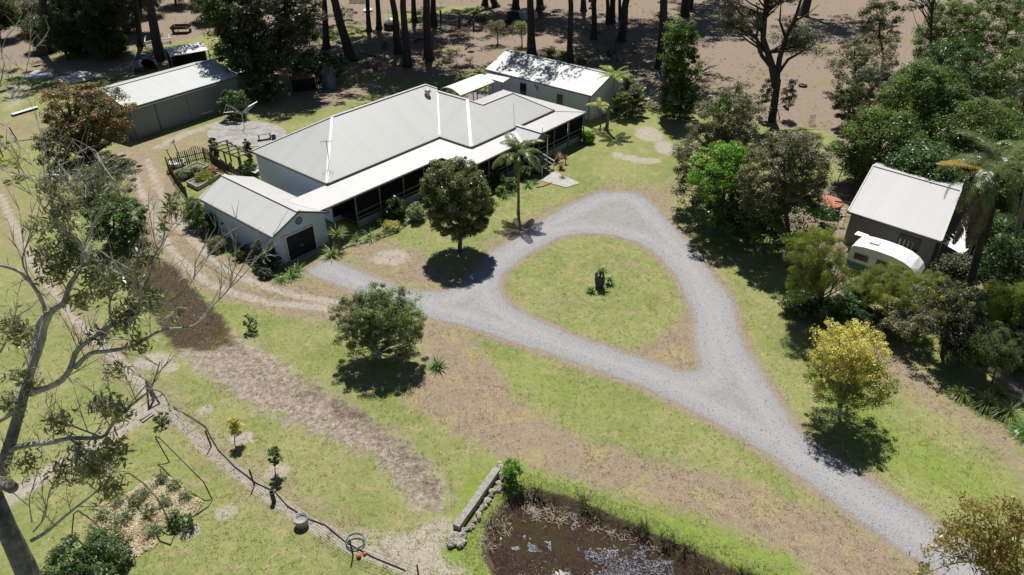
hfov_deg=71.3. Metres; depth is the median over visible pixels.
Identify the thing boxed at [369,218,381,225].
strappy plant
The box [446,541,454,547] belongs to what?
rubble stone
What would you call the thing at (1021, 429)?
strappy clump
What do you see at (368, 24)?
tall gum
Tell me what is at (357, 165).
house
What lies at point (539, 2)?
tall gum
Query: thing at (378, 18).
tall gum
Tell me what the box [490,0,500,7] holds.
tall gum
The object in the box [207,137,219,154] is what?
climber
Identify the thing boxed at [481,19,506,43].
paddock tree
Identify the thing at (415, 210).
shrub
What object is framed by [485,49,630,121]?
annex building
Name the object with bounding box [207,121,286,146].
concrete pad
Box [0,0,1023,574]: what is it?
ground
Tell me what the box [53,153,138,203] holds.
shrub
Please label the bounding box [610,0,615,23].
tall gum
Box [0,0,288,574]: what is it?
leaning gum
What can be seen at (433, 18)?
tall gum
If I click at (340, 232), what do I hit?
spiky plant
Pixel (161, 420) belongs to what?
shrub
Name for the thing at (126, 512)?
vegetable plant
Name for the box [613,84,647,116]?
shrub
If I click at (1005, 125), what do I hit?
rainforest tree
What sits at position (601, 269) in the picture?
rosette plant
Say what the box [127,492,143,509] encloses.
vegetable plant
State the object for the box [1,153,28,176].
young tree
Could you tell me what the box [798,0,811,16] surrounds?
tall gum
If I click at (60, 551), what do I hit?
shrub
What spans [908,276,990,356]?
tree
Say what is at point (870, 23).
paddock tree
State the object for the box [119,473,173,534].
poly hoop
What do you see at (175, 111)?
sliding door
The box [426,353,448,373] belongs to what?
spiky plant
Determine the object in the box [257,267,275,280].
shrub
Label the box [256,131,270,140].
garden bench
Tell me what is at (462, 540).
rubble stone
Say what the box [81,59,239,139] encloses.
machinery shed
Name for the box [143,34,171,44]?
metal rack
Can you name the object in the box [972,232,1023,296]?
edge tree
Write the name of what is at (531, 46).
tall gum
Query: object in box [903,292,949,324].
shrub
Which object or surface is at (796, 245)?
clumping palm
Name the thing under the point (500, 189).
shrub
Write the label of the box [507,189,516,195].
strappy plant
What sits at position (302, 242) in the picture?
roller door
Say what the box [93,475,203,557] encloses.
straw mulch
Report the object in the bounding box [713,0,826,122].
branching gum
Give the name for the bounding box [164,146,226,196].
picket fence
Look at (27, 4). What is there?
tree
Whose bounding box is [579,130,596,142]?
shrub
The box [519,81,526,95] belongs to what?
door
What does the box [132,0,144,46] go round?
tall gum
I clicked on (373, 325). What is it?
bottlebrush tree
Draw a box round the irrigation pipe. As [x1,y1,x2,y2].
[174,408,404,569]
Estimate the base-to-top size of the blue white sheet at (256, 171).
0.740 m
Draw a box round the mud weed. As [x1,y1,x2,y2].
[121,254,227,345]
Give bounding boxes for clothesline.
[224,102,255,127]
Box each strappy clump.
[821,316,848,328]
[915,332,938,347]
[930,325,945,338]
[944,382,975,407]
[963,385,1008,419]
[979,381,1019,405]
[982,397,1023,432]
[1004,414,1023,445]
[1006,363,1023,381]
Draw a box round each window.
[556,92,563,105]
[853,252,869,262]
[874,259,888,269]
[896,233,920,252]
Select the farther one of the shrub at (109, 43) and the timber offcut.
the shrub at (109, 43)
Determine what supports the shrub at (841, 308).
on the ground at (630, 148)
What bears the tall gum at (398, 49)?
on the ground at (630, 148)
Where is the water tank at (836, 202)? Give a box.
[813,194,851,217]
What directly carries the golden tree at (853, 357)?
on the ground at (630, 148)
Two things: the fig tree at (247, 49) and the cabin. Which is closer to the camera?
the cabin
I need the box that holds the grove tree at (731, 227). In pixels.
[723,194,786,246]
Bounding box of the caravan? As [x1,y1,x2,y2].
[845,231,924,282]
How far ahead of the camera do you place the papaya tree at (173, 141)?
70.66 m
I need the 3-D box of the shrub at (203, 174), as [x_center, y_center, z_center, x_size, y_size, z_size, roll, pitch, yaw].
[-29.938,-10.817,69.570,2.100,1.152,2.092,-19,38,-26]
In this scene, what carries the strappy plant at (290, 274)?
on the ground at (630, 148)
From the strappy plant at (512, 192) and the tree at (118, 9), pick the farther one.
the tree at (118, 9)
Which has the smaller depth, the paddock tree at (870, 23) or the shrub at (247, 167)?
the shrub at (247, 167)
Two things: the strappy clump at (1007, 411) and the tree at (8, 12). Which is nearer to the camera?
the strappy clump at (1007, 411)
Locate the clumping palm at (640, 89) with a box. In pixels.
[622,86,650,115]
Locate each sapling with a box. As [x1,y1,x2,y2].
[226,416,244,443]
[267,445,284,472]
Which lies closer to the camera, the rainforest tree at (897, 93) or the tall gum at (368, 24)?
the rainforest tree at (897, 93)
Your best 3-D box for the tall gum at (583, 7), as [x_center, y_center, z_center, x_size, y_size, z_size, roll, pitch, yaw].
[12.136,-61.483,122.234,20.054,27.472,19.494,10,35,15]
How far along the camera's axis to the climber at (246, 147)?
73.24 m
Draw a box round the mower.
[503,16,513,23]
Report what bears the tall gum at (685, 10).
on the ground at (630, 148)
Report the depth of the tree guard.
37.02 m
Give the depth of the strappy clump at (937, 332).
49.16 m
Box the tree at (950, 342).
[937,313,992,367]
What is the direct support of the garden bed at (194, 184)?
on the ground at (630, 148)
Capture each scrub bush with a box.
[363,60,372,66]
[379,40,388,48]
[416,59,428,68]
[445,48,454,58]
[464,56,474,65]
[625,41,638,52]
[640,70,650,79]
[702,77,715,87]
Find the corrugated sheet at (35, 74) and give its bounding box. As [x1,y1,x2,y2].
[22,70,51,78]
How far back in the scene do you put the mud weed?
51.50 m
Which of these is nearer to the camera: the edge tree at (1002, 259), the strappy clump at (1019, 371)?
the strappy clump at (1019, 371)
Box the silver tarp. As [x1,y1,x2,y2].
[55,71,94,83]
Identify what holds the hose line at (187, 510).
on the ground at (630, 148)
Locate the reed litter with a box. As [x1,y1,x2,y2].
[477,491,662,557]
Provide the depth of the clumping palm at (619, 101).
83.01 m
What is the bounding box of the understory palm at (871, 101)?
[859,98,880,107]
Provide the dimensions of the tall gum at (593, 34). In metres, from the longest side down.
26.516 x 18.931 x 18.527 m
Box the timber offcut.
[139,411,153,422]
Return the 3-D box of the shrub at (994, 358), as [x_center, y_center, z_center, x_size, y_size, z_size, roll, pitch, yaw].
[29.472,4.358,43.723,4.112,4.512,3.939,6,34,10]
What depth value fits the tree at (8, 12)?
111.13 m
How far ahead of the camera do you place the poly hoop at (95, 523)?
34.43 m
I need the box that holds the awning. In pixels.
[933,221,971,264]
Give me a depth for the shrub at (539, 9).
126.07 m
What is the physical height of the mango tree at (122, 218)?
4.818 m
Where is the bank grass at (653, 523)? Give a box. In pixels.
[460,474,777,574]
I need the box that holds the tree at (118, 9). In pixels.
[86,0,134,31]
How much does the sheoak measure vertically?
7.610 m
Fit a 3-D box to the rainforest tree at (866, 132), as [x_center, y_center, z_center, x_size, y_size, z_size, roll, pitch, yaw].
[34.008,-12.973,66.440,8.888,8.210,8.225,0,34,0]
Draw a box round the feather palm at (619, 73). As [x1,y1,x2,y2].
[597,65,632,130]
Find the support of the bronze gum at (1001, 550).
on the ground at (630, 148)
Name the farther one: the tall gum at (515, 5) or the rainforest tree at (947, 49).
the tall gum at (515, 5)
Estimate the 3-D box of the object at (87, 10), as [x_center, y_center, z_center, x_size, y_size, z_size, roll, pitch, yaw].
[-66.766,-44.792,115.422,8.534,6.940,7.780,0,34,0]
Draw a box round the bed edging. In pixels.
[340,222,408,249]
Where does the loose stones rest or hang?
on the gravel drive
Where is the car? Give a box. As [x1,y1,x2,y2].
[505,8,537,19]
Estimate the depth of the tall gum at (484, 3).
132.88 m
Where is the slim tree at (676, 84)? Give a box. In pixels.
[656,12,706,119]
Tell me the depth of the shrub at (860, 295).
50.48 m
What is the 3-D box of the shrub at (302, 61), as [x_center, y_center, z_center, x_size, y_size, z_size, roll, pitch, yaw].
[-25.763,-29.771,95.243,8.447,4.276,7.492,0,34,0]
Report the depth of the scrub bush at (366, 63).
100.54 m
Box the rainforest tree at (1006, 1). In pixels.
[994,0,1023,36]
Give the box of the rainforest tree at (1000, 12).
[948,0,1023,76]
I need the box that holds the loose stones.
[307,190,1003,573]
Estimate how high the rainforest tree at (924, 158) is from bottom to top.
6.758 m
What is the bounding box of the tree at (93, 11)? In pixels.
[58,0,117,57]
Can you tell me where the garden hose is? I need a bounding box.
[346,533,364,549]
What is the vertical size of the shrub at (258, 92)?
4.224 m
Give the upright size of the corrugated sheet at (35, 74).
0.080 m
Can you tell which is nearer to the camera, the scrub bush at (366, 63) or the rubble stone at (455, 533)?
the rubble stone at (455, 533)
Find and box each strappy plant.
[270,272,293,286]
[284,265,302,281]
[287,259,305,274]
[346,231,364,243]
[361,229,381,243]
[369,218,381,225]
[500,191,509,200]
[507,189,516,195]
[520,179,532,189]
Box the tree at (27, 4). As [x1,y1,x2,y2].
[12,0,48,31]
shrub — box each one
[16,13,54,49]
[30,123,74,172]
[38,527,135,574]
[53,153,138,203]
[78,24,130,60]
[152,411,171,424]
[165,509,184,529]
[173,167,190,179]
[177,197,207,227]
[177,513,196,533]
[182,196,201,211]
[187,166,204,176]
[193,168,215,183]
[196,213,219,235]
[206,235,227,252]
[207,166,219,174]
[217,89,250,120]
[231,247,249,260]
[237,244,252,250]
[238,69,286,103]
[238,161,259,176]
[238,246,259,267]
[242,313,258,330]
[250,239,263,265]
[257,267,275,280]
[260,247,283,268]
[285,48,351,82]
[333,7,357,17]
[379,195,406,218]
[382,220,400,231]
[405,201,424,221]
[473,13,487,21]
[487,169,505,187]
[495,185,508,195]
[499,457,523,481]
[501,177,516,190]
[515,165,534,178]
[534,3,546,15]
[543,48,556,57]
[557,48,566,59]
[573,56,587,65]
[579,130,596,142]
[600,37,625,61]
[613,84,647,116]
[777,287,825,317]
[781,14,796,31]
[817,291,868,326]
[839,275,883,306]
[849,303,892,336]
[856,258,932,315]
[880,300,942,341]
[900,267,962,304]
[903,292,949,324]
[930,252,986,288]
[944,286,983,314]
[962,320,1023,383]
[970,278,1023,336]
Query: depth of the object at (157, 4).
125.19 m
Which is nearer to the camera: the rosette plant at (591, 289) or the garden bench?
the rosette plant at (591, 289)
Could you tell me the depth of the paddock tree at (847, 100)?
79.55 m
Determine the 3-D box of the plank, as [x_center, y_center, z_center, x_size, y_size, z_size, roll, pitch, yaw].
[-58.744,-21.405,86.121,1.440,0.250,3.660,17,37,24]
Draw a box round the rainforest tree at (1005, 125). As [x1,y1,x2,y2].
[915,95,1023,186]
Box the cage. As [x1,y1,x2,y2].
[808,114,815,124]
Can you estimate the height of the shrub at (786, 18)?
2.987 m
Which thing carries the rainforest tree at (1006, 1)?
on the ground at (630, 148)
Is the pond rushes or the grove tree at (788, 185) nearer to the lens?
the pond rushes
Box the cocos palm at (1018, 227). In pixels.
[977,139,1023,284]
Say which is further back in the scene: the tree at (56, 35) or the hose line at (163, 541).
the tree at (56, 35)
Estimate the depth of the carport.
84.96 m
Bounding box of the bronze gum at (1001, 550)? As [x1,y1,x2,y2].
[909,489,1023,574]
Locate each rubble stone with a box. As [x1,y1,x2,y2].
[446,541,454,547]
[450,531,458,535]
[457,541,463,548]
[458,537,466,543]
[459,531,466,537]
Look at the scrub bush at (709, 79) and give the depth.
93.24 m
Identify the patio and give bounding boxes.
[463,92,487,100]
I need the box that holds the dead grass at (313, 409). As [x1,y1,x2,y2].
[186,336,444,512]
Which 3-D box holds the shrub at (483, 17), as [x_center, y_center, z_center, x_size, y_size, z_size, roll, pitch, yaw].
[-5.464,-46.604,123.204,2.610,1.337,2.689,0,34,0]
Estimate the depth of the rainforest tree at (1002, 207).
59.89 m
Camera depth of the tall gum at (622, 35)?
110.76 m
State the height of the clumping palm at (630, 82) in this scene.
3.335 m
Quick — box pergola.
[207,140,250,175]
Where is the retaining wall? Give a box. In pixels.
[453,466,506,533]
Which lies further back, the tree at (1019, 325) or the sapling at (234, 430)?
the tree at (1019, 325)
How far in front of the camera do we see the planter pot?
35.92 m
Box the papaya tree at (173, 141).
[171,139,183,166]
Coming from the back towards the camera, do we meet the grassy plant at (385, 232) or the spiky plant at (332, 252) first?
the grassy plant at (385, 232)
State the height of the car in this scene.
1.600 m
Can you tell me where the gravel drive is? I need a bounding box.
[307,191,992,574]
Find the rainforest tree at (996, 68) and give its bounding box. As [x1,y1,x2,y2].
[970,44,1023,134]
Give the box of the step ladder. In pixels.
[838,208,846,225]
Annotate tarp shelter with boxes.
[133,54,158,73]
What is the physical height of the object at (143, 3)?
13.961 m
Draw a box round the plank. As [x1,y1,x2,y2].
[11,106,36,114]
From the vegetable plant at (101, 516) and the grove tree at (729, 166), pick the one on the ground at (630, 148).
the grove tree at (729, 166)
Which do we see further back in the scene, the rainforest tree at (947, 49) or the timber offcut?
the rainforest tree at (947, 49)
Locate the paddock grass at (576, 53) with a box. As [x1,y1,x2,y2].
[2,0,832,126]
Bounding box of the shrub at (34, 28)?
[16,13,54,49]
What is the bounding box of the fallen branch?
[464,6,481,25]
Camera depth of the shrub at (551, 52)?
104.66 m
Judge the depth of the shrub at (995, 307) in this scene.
46.79 m
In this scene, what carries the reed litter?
in the pond water
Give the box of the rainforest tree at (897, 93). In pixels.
[873,55,975,141]
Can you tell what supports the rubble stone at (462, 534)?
on the ground at (630, 148)
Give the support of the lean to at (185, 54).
on the ground at (630, 148)
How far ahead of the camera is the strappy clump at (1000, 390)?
43.87 m
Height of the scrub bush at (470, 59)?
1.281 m
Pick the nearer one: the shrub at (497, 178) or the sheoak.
the sheoak
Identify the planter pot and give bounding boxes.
[293,511,307,528]
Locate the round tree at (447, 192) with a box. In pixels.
[419,156,495,252]
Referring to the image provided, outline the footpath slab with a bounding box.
[540,171,579,187]
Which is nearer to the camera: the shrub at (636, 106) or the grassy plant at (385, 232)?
the grassy plant at (385, 232)
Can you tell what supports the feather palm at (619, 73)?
on the ground at (630, 148)
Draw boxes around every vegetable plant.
[84,522,102,536]
[92,507,110,518]
[101,511,124,529]
[108,491,126,507]
[108,525,125,539]
[115,505,135,524]
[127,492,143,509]
[134,483,150,499]
[139,499,160,517]
[141,517,164,535]
[151,469,167,485]
[155,492,172,505]
[164,505,182,522]
[165,475,182,490]
[174,486,192,502]
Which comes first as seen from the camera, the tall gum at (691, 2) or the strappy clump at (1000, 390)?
the strappy clump at (1000, 390)
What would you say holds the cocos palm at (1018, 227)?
on the ground at (630, 148)
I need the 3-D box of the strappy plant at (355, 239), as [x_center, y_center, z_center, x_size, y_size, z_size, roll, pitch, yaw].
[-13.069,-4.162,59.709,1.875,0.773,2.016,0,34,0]
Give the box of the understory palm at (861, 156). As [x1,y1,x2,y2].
[852,147,874,183]
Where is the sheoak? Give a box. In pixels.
[782,224,863,320]
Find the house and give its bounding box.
[249,84,586,228]
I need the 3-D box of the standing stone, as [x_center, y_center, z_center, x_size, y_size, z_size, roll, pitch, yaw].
[6.613,-0.584,53.935,0.690,1.772,0.683,-11,35,-16]
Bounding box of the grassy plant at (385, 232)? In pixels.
[377,228,393,236]
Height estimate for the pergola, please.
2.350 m
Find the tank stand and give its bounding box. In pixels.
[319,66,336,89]
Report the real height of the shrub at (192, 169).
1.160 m
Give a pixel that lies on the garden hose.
(359, 547)
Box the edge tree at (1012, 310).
[990,285,1023,336]
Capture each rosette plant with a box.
[585,284,595,292]
[595,265,610,276]
[605,274,614,283]
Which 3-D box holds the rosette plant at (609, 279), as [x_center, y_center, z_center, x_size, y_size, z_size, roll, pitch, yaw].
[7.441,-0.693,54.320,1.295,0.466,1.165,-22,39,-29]
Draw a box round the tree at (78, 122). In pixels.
[34,77,137,160]
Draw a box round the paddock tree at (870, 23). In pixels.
[850,0,907,68]
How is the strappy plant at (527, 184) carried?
on the ground at (630, 148)
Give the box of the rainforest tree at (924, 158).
[882,136,968,195]
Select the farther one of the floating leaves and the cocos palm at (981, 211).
the cocos palm at (981, 211)
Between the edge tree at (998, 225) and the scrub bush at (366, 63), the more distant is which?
the scrub bush at (366, 63)
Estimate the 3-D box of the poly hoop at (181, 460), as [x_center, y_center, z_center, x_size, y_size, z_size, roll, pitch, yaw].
[-17.659,9.626,38.328,5.059,1.550,0.176,24,40,31]
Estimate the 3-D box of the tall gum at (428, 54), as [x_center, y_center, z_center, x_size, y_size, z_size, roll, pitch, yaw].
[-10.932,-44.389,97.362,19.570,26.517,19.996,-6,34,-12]
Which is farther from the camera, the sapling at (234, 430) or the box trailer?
the box trailer
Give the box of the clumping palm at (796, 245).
[787,231,817,264]
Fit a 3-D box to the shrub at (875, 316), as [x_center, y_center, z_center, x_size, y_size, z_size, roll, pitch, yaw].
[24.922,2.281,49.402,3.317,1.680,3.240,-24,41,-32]
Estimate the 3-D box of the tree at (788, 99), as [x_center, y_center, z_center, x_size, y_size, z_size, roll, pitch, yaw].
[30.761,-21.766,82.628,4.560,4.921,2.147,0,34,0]
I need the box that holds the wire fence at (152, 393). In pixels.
[145,380,418,574]
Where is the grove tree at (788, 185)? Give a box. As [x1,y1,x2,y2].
[733,129,842,253]
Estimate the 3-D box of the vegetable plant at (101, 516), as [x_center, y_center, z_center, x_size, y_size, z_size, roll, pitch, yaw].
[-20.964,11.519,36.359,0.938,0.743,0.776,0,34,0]
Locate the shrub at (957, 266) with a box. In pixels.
[930,252,986,288]
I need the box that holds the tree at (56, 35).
[36,8,83,59]
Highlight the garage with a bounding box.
[197,174,329,266]
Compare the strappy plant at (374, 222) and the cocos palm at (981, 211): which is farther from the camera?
the strappy plant at (374, 222)
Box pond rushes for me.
[479,483,762,574]
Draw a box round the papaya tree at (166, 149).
[164,148,175,168]
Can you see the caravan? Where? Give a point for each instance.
(865, 250)
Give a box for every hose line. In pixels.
[152,528,173,544]
[160,469,212,513]
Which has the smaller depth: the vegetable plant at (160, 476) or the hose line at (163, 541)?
the hose line at (163, 541)
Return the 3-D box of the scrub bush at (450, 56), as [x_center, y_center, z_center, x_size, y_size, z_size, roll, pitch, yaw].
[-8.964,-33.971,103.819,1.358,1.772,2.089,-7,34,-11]
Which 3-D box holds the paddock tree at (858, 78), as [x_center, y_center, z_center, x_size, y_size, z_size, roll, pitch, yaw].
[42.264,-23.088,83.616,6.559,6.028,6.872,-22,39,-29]
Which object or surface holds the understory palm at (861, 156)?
on the ground at (630, 148)
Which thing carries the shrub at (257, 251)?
on the ground at (630, 148)
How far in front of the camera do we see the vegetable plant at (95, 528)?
35.46 m
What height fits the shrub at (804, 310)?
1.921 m
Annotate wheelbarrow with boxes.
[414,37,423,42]
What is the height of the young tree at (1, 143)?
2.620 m
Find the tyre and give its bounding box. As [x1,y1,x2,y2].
[798,83,807,87]
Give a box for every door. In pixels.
[130,104,160,138]
[155,94,191,130]
[185,85,221,120]
[286,226,316,259]
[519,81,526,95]
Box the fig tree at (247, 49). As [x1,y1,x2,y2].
[192,0,329,91]
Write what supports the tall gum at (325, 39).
on the ground at (630, 148)
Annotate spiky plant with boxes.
[319,242,342,261]
[326,225,347,248]
[332,226,347,243]
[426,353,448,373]
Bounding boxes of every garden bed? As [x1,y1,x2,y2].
[183,162,208,177]
[186,172,220,190]
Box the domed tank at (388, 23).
[383,17,399,30]
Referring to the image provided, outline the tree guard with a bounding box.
[269,490,275,503]
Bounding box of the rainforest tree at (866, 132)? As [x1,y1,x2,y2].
[829,103,929,185]
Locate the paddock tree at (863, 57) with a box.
[823,31,901,86]
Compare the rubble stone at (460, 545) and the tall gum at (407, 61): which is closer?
the rubble stone at (460, 545)
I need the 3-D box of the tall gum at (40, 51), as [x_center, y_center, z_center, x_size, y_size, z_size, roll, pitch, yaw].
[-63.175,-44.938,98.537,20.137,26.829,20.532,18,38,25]
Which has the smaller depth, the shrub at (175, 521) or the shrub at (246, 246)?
the shrub at (175, 521)
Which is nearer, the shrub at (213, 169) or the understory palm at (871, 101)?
the shrub at (213, 169)
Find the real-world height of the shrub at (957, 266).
2.984 m
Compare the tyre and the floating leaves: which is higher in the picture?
the tyre
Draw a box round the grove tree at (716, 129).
[669,79,770,208]
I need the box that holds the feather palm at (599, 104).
[587,97,612,126]
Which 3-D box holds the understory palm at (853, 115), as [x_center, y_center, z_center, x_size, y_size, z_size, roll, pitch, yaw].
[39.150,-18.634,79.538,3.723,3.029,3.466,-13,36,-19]
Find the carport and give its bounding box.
[441,74,494,99]
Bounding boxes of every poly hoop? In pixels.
[71,510,125,574]
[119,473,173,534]
[155,436,212,499]
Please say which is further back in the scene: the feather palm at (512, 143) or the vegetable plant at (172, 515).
the feather palm at (512, 143)
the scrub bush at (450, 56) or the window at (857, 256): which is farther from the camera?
the scrub bush at (450, 56)
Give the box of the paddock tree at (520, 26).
[508,19,526,46]
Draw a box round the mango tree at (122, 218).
[79,192,149,249]
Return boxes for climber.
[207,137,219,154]
[242,138,252,158]
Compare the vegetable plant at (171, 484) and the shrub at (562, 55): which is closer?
the vegetable plant at (171, 484)
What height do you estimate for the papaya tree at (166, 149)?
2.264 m
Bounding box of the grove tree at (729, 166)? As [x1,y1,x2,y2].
[687,140,758,234]
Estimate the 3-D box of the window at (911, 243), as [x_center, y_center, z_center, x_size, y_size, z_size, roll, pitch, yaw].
[31.088,-3.498,55.996,1.605,1.100,0.130,27,42,34]
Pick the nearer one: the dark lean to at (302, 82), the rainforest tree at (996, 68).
the rainforest tree at (996, 68)
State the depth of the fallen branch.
123.04 m
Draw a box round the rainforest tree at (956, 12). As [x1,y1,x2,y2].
[910,0,991,64]
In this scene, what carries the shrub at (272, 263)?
on the ground at (630, 148)
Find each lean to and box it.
[164,42,210,67]
[289,73,318,94]
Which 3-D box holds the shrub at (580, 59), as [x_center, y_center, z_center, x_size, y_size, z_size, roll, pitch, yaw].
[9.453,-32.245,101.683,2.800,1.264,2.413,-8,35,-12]
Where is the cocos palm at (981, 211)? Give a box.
[936,129,1023,298]
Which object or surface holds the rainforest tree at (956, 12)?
on the ground at (630, 148)
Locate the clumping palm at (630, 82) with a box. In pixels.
[623,77,646,103]
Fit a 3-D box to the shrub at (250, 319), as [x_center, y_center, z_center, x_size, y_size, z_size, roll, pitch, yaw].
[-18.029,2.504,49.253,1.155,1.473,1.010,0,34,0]
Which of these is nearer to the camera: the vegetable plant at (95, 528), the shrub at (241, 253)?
the vegetable plant at (95, 528)
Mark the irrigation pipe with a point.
(282, 499)
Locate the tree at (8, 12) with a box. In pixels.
[0,0,24,39]
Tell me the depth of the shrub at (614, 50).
102.63 m
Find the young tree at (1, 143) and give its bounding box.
[0,135,12,157]
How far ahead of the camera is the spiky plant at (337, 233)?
58.13 m
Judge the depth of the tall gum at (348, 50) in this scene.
101.42 m
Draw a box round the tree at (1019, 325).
[1005,313,1023,365]
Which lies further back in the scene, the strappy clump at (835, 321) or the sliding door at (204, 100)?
the sliding door at (204, 100)
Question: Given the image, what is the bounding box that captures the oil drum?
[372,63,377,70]
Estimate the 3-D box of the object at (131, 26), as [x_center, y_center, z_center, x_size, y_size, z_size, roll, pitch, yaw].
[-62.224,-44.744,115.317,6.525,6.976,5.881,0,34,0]
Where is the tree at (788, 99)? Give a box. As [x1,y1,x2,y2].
[759,78,799,118]
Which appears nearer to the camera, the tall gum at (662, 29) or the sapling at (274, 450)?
the sapling at (274, 450)
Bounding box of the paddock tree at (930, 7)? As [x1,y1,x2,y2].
[906,0,949,57]
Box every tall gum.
[33,0,47,56]
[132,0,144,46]
[145,0,166,61]
[321,0,330,49]
[331,0,358,61]
[365,0,371,31]
[375,0,382,29]
[390,0,402,54]
[400,0,412,67]
[410,0,417,22]
[422,0,434,61]
[430,0,438,26]
[481,0,488,5]
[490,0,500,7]
[511,0,519,9]
[526,0,537,55]
[535,0,543,8]
[566,0,573,63]
[580,0,587,11]
[589,0,597,39]
[605,0,610,24]
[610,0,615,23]
[616,0,629,42]
[618,0,620,20]
[654,0,666,69]
[678,0,690,17]
[689,0,693,9]
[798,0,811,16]
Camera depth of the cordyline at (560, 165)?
72.01 m
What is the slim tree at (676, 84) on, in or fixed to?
on the ground at (630, 148)
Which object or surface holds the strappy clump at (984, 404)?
on the ground at (630, 148)
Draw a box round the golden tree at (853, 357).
[802,317,901,417]
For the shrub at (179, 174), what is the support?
on the ground at (630, 148)
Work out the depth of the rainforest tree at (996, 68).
73.78 m
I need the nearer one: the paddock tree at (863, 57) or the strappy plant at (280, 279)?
the strappy plant at (280, 279)
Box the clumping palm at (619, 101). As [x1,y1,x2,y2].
[609,93,635,117]
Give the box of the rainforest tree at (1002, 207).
[979,140,1023,227]
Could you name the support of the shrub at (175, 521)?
on the ground at (630, 148)
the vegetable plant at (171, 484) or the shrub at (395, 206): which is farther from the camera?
the shrub at (395, 206)
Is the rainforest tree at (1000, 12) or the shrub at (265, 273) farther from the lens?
the rainforest tree at (1000, 12)
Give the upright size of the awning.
2.500 m
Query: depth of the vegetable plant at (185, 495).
37.28 m
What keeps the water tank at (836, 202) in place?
on the ground at (630, 148)
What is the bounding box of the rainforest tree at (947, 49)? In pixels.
[901,34,1006,116]
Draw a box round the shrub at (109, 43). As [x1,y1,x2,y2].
[78,24,130,60]
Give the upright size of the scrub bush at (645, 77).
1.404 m
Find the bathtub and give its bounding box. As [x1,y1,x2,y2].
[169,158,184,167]
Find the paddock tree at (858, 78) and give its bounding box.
[841,62,897,108]
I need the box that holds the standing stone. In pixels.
[595,271,604,288]
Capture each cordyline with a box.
[552,152,562,161]
[556,161,566,168]
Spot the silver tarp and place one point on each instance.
(79, 77)
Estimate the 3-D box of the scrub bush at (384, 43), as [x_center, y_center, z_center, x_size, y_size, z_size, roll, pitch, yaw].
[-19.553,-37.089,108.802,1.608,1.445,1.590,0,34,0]
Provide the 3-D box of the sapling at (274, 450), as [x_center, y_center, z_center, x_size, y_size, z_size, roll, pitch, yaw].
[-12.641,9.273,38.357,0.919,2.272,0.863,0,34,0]
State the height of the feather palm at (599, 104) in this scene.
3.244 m
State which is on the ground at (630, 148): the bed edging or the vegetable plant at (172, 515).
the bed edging
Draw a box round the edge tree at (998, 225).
[967,210,1023,259]
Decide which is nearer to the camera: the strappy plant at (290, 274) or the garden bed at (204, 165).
the strappy plant at (290, 274)
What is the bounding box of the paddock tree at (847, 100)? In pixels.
[830,79,867,123]
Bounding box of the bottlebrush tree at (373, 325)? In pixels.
[327,281,427,358]
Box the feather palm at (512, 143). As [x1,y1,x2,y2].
[492,131,544,214]
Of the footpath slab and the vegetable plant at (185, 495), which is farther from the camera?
the footpath slab
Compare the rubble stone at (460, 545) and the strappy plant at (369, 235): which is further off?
the strappy plant at (369, 235)
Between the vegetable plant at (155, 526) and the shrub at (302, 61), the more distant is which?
the shrub at (302, 61)
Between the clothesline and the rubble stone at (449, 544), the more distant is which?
the clothesline
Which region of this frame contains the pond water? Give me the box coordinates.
[491,503,712,574]
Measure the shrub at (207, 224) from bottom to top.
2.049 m
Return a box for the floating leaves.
[512,541,674,574]
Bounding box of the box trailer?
[170,24,191,32]
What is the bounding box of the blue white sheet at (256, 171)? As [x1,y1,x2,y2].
[249,166,259,174]
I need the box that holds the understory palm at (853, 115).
[845,109,870,118]
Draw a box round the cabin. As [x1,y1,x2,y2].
[844,160,964,270]
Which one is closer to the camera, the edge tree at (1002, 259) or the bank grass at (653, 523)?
the bank grass at (653, 523)

